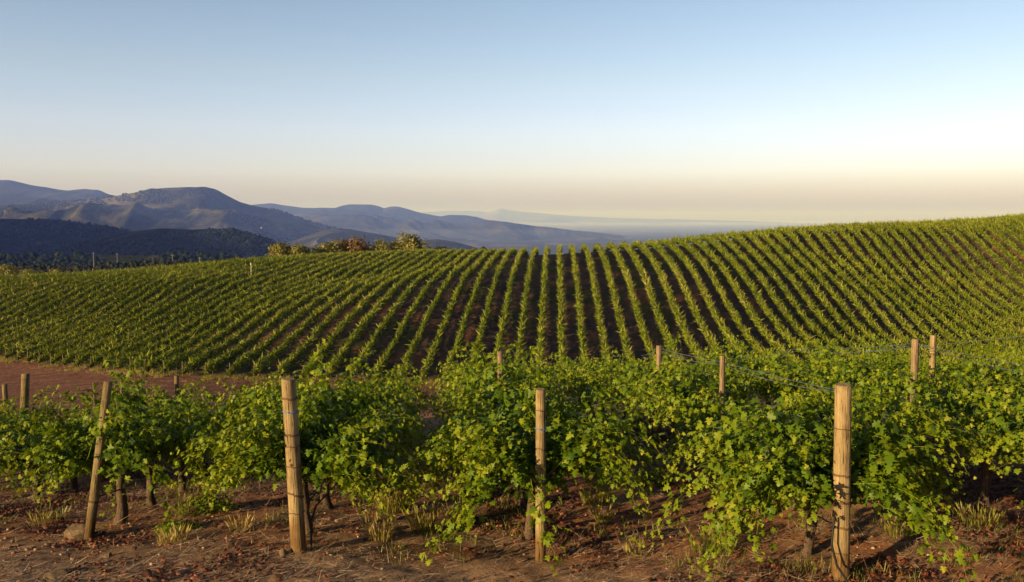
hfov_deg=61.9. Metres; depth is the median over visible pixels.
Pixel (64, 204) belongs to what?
forest
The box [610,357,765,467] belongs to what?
grapevine
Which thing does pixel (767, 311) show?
vine hedge
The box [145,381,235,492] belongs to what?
grapevine
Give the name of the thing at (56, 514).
grass tuft
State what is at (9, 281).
vine hedge
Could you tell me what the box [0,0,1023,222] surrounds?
sky
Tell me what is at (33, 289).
vine hedge
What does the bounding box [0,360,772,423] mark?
dirt track
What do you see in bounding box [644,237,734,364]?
vine hedge
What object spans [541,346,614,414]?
grapevine
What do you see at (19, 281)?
vine hedge
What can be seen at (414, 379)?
grapevine
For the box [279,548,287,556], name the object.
stone
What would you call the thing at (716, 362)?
grapevine
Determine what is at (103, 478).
grapevine
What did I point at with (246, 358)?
vine hedge
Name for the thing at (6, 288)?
vine hedge
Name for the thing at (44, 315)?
vine hedge
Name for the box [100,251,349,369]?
vine hedge
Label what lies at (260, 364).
vine hedge
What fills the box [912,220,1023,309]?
vine hedge
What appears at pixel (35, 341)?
vine hedge
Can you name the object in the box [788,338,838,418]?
grapevine
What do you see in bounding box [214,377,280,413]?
grapevine
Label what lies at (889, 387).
grapevine
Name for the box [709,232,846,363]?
vine hedge
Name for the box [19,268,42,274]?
crest bush
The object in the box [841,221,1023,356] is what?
vine hedge
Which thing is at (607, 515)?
grass tuft
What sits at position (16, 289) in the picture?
vine hedge
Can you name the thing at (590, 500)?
grass tuft
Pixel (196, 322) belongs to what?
vine hedge
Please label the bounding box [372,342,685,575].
grapevine
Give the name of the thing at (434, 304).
vine hedge
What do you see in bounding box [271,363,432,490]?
grapevine
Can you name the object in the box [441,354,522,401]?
grapevine
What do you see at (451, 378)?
grapevine
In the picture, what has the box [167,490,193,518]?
grass tuft
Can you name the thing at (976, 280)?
vine hedge
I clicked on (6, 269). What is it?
crest bush
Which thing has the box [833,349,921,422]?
grapevine
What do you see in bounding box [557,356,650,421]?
grapevine
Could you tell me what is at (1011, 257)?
vine hedge
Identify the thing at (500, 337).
vine hedge
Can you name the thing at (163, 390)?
grapevine
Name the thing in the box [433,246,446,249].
crest bush
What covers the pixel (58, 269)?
crest bush
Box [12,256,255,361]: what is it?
vine hedge
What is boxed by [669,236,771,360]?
vine hedge
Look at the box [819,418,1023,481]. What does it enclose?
irrigation hose
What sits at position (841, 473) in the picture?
vineyard post
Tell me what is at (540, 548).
vineyard post
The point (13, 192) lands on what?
mountain
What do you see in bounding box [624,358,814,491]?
grapevine
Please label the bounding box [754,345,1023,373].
trellis wire
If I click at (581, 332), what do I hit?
vine hedge
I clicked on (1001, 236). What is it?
vine hedge
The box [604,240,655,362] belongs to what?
vine hedge
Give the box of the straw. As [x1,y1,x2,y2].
[0,437,1023,581]
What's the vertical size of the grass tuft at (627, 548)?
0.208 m
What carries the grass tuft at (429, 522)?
on the ground at (484, 567)
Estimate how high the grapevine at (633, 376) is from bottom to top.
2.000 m
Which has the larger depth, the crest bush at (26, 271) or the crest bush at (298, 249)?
the crest bush at (298, 249)
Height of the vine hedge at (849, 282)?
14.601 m
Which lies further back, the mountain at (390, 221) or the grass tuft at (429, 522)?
the mountain at (390, 221)
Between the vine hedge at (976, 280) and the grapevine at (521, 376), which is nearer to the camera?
the grapevine at (521, 376)
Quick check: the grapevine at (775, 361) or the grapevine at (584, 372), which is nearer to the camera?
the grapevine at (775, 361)
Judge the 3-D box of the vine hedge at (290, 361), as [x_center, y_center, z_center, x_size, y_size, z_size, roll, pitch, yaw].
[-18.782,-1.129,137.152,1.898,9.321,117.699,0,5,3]
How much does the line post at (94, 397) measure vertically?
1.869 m
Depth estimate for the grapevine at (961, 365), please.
18.15 m
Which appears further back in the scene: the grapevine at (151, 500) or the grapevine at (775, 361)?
the grapevine at (775, 361)
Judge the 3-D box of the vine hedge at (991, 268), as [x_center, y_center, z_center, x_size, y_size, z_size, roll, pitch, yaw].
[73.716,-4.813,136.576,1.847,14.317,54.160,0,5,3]
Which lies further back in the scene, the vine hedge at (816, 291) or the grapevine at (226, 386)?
the vine hedge at (816, 291)
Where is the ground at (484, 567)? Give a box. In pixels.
[0,223,1023,581]
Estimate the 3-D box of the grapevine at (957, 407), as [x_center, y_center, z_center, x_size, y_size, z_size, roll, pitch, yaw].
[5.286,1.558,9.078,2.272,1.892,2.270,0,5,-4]
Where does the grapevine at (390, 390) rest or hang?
on the ground at (484, 567)
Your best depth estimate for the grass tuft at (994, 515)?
8.94 m
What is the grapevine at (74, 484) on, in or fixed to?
on the ground at (484, 567)
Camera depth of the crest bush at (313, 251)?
228.86 m
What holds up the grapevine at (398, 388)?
on the ground at (484, 567)
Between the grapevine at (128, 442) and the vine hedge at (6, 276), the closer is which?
the grapevine at (128, 442)
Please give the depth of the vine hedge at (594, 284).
102.12 m
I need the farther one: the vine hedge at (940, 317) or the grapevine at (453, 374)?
the vine hedge at (940, 317)
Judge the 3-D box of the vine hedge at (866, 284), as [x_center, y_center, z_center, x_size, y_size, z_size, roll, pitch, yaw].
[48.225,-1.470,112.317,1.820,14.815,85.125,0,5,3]
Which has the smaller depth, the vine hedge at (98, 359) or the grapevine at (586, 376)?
the grapevine at (586, 376)
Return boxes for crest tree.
[335,235,370,252]
[395,231,432,249]
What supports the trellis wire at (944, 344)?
attached to the line post at (933, 339)
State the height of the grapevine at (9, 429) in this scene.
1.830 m
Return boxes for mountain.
[0,180,114,205]
[0,187,334,241]
[253,203,635,241]
[420,209,812,224]
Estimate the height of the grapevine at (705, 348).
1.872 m
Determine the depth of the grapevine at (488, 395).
11.69 m
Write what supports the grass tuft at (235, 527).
on the ground at (484, 567)
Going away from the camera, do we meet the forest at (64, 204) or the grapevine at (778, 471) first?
the grapevine at (778, 471)
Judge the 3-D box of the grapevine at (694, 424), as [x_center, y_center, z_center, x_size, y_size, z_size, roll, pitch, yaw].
[2.918,1.925,9.910,2.219,1.557,1.978,-1,5,-7]
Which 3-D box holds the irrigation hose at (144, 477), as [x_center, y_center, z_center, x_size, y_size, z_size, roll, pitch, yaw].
[-5.040,2.770,15.165,0.018,1.914,11.202,0,5,-4]
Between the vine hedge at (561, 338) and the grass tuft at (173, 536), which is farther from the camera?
the vine hedge at (561, 338)
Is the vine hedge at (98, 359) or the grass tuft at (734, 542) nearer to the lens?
the grass tuft at (734, 542)
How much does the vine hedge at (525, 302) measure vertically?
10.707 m
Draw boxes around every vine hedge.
[0,259,221,355]
[0,260,208,346]
[0,261,210,341]
[0,263,187,337]
[0,264,173,325]
[0,265,167,330]
[0,266,138,312]
[0,266,147,316]
[0,268,126,305]
[0,269,105,299]
[0,270,38,282]
[0,270,79,284]
[0,270,84,287]
[0,270,88,293]
[0,273,41,278]
[4,258,242,358]
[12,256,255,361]
[24,257,266,362]
[37,255,286,363]
[49,255,301,365]
[60,253,309,365]
[72,252,321,366]
[87,252,335,368]
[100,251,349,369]
[115,250,355,369]
[126,250,371,370]
[143,250,381,371]
[157,249,391,372]
[176,249,399,375]
[201,249,409,377]
[226,248,420,377]
[248,247,432,377]
[275,248,439,378]
[297,248,447,378]
[324,247,458,379]
[345,247,466,378]
[372,248,476,376]
[393,247,486,379]
[418,247,495,381]
[440,247,506,377]
[465,247,518,368]
[487,246,528,366]
[513,246,538,367]
[535,244,550,376]
[554,244,567,369]
[567,244,590,365]
[579,243,613,365]
[592,242,637,364]
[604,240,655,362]
[616,240,684,364]
[631,240,703,361]
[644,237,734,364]
[656,238,757,360]
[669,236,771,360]
[682,233,808,366]
[697,233,817,363]
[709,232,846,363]
[722,229,866,360]
[732,230,892,361]
[747,229,943,368]
[757,227,941,364]
[770,226,1010,366]
[779,225,1012,363]
[796,224,970,361]
[807,223,1019,364]
[818,221,1015,361]
[832,222,1023,360]
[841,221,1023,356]
[855,222,1023,350]
[863,220,1023,343]
[868,220,1023,336]
[892,220,1023,327]
[899,219,1023,318]
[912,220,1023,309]
[919,218,1023,295]
[927,217,1023,285]
[936,217,1023,271]
[942,217,1023,257]
[960,216,1023,244]
[968,216,1023,236]
[974,215,1023,227]
[995,213,1023,222]
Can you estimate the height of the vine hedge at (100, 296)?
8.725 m
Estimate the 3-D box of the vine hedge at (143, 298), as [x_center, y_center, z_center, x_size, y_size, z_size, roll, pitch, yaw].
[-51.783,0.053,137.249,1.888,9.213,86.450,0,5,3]
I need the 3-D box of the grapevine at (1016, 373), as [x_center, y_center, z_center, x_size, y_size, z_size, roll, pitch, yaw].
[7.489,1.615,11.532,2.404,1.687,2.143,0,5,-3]
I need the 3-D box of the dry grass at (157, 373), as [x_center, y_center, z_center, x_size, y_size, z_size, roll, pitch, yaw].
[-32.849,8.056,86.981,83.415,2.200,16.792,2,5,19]
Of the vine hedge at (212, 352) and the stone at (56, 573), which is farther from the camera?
the vine hedge at (212, 352)
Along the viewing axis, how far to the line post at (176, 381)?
19.92 m
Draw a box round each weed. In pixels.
[153,519,202,533]
[175,490,238,515]
[639,469,672,485]
[706,518,746,532]
[913,471,958,490]
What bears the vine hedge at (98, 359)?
on the ground at (484, 567)
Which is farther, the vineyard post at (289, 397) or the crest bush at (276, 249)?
the crest bush at (276, 249)
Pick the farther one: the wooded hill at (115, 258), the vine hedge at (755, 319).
the wooded hill at (115, 258)
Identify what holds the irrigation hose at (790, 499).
on the ground at (484, 567)
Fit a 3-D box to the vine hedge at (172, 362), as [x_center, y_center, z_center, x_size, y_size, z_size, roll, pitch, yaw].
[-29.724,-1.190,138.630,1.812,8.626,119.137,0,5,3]
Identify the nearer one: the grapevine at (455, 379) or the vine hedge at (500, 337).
the grapevine at (455, 379)
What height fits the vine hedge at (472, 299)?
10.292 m
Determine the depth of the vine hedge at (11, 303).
133.78 m
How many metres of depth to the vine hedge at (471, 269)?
99.90 m
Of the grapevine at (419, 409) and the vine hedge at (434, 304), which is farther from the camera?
the vine hedge at (434, 304)
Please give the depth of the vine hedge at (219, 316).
108.55 m
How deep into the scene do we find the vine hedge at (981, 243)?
136.66 m
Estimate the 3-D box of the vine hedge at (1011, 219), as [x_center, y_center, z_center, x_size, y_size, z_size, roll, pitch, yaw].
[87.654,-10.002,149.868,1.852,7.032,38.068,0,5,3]
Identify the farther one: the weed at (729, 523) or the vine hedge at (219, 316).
the vine hedge at (219, 316)
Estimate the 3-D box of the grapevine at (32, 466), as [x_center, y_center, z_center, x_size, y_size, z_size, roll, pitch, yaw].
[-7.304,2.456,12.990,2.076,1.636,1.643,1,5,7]
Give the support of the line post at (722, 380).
on the ground at (484, 567)
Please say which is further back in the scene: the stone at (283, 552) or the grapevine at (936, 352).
the grapevine at (936, 352)
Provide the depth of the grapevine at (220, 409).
13.92 m
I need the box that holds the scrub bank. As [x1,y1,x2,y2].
[9,261,202,272]
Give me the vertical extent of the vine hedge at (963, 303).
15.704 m
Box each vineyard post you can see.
[84,380,112,541]
[281,377,306,553]
[535,388,545,561]
[831,383,851,581]
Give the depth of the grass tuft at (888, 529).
8.87 m
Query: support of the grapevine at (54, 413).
on the ground at (484, 567)
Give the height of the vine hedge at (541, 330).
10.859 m
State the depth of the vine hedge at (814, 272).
111.83 m
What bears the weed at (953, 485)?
on the ground at (484, 567)
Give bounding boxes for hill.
[0,219,127,255]
[3,255,237,264]
[52,228,273,257]
[285,228,403,250]
[389,239,477,249]
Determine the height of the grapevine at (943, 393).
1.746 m
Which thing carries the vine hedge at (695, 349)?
on the ground at (484, 567)
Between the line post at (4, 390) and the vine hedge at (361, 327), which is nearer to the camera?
the line post at (4, 390)
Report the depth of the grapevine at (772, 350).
20.79 m
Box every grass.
[0,356,546,385]
[0,419,1023,581]
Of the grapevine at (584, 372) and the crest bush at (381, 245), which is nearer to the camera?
the grapevine at (584, 372)
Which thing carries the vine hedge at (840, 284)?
on the ground at (484, 567)
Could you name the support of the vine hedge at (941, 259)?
on the ground at (484, 567)
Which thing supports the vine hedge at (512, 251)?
on the ground at (484, 567)
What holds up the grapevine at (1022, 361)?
on the ground at (484, 567)
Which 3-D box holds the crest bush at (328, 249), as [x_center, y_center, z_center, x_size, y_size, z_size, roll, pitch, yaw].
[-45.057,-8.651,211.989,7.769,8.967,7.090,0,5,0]
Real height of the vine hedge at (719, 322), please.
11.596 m
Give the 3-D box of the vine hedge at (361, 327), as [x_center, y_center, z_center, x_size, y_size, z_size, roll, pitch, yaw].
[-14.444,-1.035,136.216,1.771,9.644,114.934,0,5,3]
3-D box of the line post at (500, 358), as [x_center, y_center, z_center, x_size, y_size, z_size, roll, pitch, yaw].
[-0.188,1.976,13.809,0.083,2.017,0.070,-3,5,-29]
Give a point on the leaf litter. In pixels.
(61, 523)
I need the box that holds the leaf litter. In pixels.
[0,419,1023,581]
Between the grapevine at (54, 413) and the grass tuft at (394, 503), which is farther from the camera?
the grapevine at (54, 413)
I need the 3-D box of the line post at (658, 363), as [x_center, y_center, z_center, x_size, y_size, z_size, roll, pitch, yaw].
[2.456,1.906,14.305,0.087,2.003,0.075,-3,5,-29]
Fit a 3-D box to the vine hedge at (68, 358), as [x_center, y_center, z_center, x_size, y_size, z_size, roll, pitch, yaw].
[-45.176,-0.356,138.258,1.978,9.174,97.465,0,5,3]
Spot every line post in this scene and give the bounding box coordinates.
[2,383,8,415]
[20,373,29,412]
[93,382,95,412]
[174,375,178,401]
[497,351,502,383]
[655,345,661,445]
[718,355,724,480]
[908,339,918,461]
[927,335,936,456]
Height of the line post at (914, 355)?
2.034 m
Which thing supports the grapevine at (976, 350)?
on the ground at (484, 567)
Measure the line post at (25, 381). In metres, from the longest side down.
2.034 x 0.171 x 0.167 m
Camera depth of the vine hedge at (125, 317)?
115.46 m
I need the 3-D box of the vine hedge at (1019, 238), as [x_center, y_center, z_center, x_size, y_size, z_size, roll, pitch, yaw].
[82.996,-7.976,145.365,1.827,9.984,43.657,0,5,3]
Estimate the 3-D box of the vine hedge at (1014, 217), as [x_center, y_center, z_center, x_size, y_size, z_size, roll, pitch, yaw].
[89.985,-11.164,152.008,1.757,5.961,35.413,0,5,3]
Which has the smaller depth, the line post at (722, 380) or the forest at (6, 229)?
the line post at (722, 380)
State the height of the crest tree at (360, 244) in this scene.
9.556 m
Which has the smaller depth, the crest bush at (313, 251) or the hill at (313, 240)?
the crest bush at (313, 251)
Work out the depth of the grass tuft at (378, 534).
9.06 m
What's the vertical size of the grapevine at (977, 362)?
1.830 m
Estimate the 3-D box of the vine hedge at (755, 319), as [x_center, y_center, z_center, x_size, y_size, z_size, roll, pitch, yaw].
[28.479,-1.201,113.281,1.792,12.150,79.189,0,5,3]
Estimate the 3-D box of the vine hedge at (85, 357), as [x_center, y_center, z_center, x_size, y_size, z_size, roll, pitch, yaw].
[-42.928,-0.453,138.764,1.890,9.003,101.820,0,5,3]
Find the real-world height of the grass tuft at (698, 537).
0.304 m
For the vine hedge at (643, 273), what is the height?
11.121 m
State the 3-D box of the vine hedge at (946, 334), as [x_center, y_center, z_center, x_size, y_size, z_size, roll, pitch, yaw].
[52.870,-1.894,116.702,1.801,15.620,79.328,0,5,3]
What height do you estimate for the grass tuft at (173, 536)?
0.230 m
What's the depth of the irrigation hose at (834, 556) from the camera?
7.69 m
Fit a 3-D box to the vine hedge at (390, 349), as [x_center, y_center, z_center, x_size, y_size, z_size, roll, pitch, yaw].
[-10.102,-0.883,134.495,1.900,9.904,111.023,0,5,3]
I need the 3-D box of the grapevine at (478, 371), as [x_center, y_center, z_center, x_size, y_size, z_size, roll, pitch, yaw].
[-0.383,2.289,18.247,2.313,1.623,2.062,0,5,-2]
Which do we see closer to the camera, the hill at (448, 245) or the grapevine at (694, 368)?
the grapevine at (694, 368)
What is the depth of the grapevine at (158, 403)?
18.32 m
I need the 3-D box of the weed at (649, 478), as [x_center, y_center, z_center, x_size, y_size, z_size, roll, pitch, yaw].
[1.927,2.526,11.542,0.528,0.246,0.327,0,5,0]
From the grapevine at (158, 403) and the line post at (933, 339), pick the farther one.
the grapevine at (158, 403)
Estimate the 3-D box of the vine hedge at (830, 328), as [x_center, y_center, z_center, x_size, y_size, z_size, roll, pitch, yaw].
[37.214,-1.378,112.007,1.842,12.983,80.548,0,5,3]
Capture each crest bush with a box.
[0,263,20,275]
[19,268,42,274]
[45,267,62,273]
[265,241,292,257]
[289,243,309,255]
[309,244,320,253]
[315,238,345,254]
[365,238,394,251]
[390,241,405,250]
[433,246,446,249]
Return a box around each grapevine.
[0,355,238,535]
[0,392,37,432]
[0,398,84,500]
[0,403,58,500]
[0,406,27,474]
[1,384,74,472]
[32,376,241,506]
[43,394,95,491]
[56,379,155,481]
[91,383,173,469]
[116,395,184,460]
[145,381,210,410]
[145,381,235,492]
[149,338,471,534]
[152,393,268,485]
[177,382,278,476]
[200,389,259,464]
[204,350,427,508]
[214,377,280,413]
[243,374,279,403]
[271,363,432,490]
[271,382,407,470]
[317,378,434,443]
[329,379,420,468]
[335,375,426,456]
[344,365,425,416]
[352,389,432,431]
[353,363,435,408]
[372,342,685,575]
[421,367,612,469]
[423,340,560,435]
[427,371,584,439]
[432,343,579,415]
[434,389,595,506]
[435,365,508,389]
[437,361,506,386]
[440,367,524,402]
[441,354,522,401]
[453,363,525,409]
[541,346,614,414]
[544,351,632,416]
[552,361,632,418]
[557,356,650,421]
[563,363,651,423]
[581,345,690,432]
[593,329,701,441]
[601,345,740,451]
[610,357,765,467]
[620,359,999,581]
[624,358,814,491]
[637,360,700,369]
[652,391,832,519]
[667,358,716,372]
[672,364,740,397]
[688,348,800,404]
[696,343,762,401]
[697,332,841,404]
[728,349,868,410]
[740,355,812,398]
[741,355,877,421]
[770,345,805,367]
[773,338,966,428]
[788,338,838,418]
[798,349,889,368]
[827,347,1023,476]
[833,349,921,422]
[834,331,993,378]
[866,365,1023,506]
[883,342,943,364]
[887,344,1015,438]
[909,384,1023,508]
[918,329,1023,406]
[936,356,1005,373]
[937,350,1020,366]
[976,356,1023,373]
[977,348,1023,405]
[995,353,1020,365]
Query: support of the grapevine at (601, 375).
on the ground at (484, 567)
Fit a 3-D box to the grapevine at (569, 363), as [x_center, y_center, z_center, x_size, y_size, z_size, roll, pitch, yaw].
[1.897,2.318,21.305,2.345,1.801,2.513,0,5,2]
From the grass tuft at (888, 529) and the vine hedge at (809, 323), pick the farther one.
the vine hedge at (809, 323)
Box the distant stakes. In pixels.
[2,216,1020,315]
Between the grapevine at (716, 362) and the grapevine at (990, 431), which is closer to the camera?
the grapevine at (990, 431)
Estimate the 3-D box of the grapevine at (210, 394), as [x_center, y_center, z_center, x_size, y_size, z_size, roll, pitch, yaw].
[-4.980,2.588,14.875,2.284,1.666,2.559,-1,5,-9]
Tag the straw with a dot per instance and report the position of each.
(358, 580)
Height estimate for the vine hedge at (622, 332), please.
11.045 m
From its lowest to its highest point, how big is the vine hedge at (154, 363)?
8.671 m
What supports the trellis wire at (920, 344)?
attached to the line post at (914, 355)
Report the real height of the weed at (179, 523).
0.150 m
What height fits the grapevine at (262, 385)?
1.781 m
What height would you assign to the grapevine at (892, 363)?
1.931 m
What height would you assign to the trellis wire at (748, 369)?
0.963 m
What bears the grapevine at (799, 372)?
on the ground at (484, 567)
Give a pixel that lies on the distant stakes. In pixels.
(510, 280)
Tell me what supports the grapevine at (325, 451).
on the ground at (484, 567)
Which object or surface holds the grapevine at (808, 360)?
on the ground at (484, 567)
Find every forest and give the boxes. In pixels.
[0,187,343,242]
[0,217,132,253]
[0,251,241,265]
[39,227,285,258]
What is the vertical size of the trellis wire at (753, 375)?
0.988 m
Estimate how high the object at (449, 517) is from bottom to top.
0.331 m
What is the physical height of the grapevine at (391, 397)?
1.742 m
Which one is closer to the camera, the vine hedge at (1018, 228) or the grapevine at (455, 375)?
the grapevine at (455, 375)
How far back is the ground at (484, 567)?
12.29 m
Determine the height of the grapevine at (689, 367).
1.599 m
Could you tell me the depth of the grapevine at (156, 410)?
17.08 m
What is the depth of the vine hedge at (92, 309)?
120.48 m
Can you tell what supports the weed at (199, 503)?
on the ground at (484, 567)
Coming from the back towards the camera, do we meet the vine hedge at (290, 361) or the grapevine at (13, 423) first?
the vine hedge at (290, 361)
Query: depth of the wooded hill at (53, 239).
2783.83 m
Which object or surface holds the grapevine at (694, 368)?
on the ground at (484, 567)
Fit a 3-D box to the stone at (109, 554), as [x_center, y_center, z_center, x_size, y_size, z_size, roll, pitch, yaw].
[-4.083,2.673,8.610,0.074,0.060,0.090,0,5,0]
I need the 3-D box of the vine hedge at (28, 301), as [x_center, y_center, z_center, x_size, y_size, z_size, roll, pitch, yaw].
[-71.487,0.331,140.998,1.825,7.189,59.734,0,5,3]
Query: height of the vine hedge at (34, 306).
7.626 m
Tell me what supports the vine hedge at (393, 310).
on the ground at (484, 567)
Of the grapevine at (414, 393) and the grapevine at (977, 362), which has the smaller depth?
the grapevine at (414, 393)
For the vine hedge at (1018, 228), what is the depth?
146.20 m
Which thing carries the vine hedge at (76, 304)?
on the ground at (484, 567)
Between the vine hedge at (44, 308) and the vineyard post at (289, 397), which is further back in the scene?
the vine hedge at (44, 308)
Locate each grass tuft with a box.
[26,510,51,526]
[35,501,71,520]
[155,521,192,545]
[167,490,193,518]
[225,514,253,532]
[359,511,399,541]
[369,476,406,514]
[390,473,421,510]
[400,499,450,534]
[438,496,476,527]
[575,478,616,506]
[590,504,617,524]
[622,535,652,558]
[682,523,729,554]
[709,522,741,553]
[875,510,922,538]
[950,500,1009,531]
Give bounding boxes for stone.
[43,568,67,580]
[64,523,84,540]
[103,552,111,557]
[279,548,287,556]
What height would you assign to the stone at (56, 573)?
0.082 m
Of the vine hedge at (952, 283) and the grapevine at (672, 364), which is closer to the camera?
the grapevine at (672, 364)
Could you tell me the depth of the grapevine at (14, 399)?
16.14 m
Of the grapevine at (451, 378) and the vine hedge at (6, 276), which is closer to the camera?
the grapevine at (451, 378)
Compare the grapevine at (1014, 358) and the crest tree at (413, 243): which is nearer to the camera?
the grapevine at (1014, 358)
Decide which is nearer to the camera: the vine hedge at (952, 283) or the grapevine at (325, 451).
the grapevine at (325, 451)
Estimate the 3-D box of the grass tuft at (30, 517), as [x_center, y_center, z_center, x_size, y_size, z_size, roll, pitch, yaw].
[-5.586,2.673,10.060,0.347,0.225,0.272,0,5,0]
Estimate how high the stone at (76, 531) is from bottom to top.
0.273 m
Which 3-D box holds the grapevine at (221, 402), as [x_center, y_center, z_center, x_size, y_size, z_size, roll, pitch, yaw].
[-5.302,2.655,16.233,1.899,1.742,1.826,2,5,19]
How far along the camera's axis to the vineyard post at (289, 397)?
8.42 m
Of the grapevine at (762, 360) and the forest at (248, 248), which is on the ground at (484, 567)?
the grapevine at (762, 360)
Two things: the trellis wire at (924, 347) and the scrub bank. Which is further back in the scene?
the scrub bank
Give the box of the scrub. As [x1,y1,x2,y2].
[0,259,206,274]
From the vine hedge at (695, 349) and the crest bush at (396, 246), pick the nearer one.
the vine hedge at (695, 349)
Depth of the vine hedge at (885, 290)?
114.05 m
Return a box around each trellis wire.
[641,349,834,389]
[650,351,834,391]
[751,343,1023,365]
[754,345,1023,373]
[856,336,1019,352]
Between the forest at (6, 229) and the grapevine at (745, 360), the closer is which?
the grapevine at (745, 360)
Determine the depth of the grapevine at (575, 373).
19.89 m
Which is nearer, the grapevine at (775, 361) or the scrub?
the grapevine at (775, 361)
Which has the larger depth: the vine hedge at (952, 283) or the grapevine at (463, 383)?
the vine hedge at (952, 283)
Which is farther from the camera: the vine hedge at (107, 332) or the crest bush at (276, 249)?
the crest bush at (276, 249)
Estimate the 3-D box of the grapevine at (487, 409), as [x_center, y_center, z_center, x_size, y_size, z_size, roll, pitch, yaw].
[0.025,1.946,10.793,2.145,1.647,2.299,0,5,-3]
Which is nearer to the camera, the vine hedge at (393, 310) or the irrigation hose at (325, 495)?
the irrigation hose at (325, 495)
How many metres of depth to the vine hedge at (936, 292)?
118.58 m
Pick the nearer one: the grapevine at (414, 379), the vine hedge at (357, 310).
the grapevine at (414, 379)
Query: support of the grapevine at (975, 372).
on the ground at (484, 567)
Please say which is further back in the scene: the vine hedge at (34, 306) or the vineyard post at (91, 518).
the vine hedge at (34, 306)
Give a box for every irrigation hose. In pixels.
[99,456,218,496]
[306,472,332,503]
[310,483,336,549]
[596,399,831,523]
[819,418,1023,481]
[830,517,847,581]
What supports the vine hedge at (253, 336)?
on the ground at (484, 567)
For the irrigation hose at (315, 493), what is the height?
1.760 m
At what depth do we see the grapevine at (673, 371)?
19.70 m
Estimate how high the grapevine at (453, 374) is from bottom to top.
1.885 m
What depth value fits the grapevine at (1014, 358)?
19.55 m
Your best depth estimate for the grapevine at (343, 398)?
10.48 m

